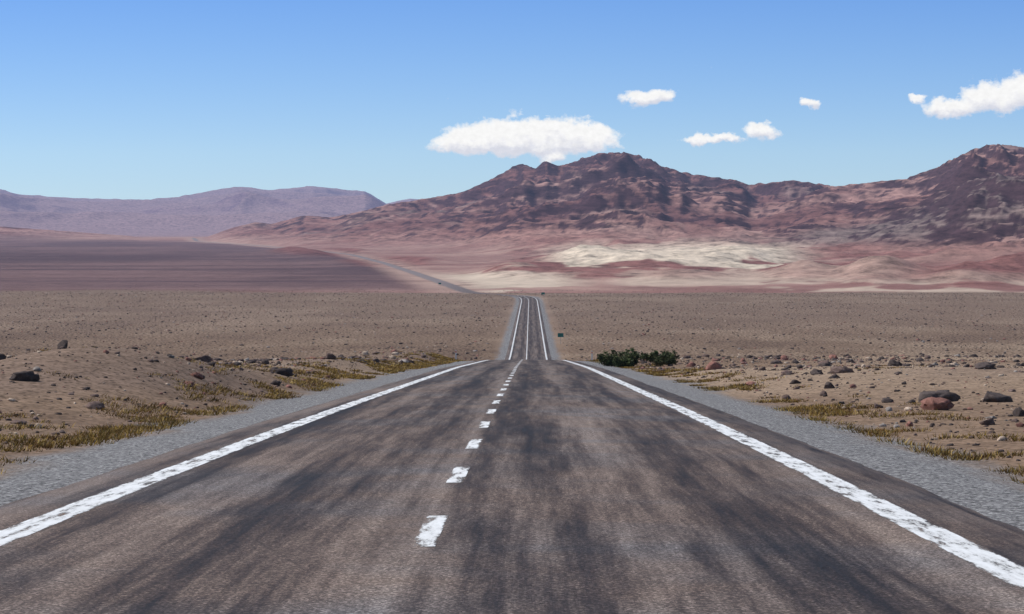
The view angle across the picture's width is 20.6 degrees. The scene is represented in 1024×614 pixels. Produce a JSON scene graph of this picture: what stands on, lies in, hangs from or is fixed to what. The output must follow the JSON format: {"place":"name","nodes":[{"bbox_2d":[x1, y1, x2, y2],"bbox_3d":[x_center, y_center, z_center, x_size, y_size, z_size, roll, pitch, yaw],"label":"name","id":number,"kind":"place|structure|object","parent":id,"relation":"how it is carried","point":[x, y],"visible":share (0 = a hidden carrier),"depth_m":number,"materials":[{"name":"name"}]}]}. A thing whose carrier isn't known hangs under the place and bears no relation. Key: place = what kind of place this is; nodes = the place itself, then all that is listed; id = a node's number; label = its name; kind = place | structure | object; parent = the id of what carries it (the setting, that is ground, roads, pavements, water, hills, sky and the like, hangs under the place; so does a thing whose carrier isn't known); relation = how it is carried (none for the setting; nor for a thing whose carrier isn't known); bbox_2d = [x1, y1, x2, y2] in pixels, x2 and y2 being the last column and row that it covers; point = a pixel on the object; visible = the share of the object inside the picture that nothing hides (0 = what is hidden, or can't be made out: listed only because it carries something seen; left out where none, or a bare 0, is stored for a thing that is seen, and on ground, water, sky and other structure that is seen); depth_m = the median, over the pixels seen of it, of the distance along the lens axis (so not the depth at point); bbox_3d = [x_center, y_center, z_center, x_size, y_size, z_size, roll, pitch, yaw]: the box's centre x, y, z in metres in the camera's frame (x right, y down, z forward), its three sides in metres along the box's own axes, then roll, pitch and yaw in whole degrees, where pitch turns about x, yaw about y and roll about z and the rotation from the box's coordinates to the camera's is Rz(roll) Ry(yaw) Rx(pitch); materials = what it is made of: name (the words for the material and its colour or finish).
{"place":"outdoors","nodes":[
{"label":"outdoors","id":0,"kind":"place"},
{"bbox_2d":[0,144,1023,530],"bbox_3d":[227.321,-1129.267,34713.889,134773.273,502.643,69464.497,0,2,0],"label":"desert ground","id":1,"kind":"structure","parent":0,"point":[614,228],"depth_m":1727.63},
{"bbox_2d":[0,288,1023,460],"bbox_3d":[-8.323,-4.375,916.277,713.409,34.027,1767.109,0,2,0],"label":"stones","id":2,"kind":"object","parent":1,"relation":"on","point":[937,400],"visible":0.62,"depth_m":164.85,"materials":[{"name":"brown stone"}]},
{"bbox_2d":[0,346,1023,483],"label":"dry grass","id":3,"kind":"structure","parent":1,"relation":"on","point":[819,412],"depth_m":58.14,"materials":[{"name":"brown plant"}]},
{"bbox_2d":[597,348,679,366],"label":"shrubs","id":4,"kind":"object","parent":1,"relation":"on","point":[626,358],"visible":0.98,"depth_m":180.63,"materials":[{"name":"green plant"}]},
{"bbox_2d":[0,238,1023,613],"bbox_3d":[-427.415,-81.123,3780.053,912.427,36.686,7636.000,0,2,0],"label":"road","id":5,"kind":"structure","parent":0,"point":[578,488],"depth_m":22.33,"materials":[{"name":"grey asphalt"}]},
{"bbox_2d":[0,295,1023,586],"bbox_3d":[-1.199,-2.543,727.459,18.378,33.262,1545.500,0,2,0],"label":"road markings","id":6,"kind":"structure","parent":5,"relation":"on","point":[966,549],"depth_m":26.43,"materials":[{"name":"paint"}]},
{"bbox_2d":[0,0,1023,203],"label":"sky","id":7,"kind":"structure","parent":0,"point":[390,101],"materials":[{"name":"blue"}]}
]}

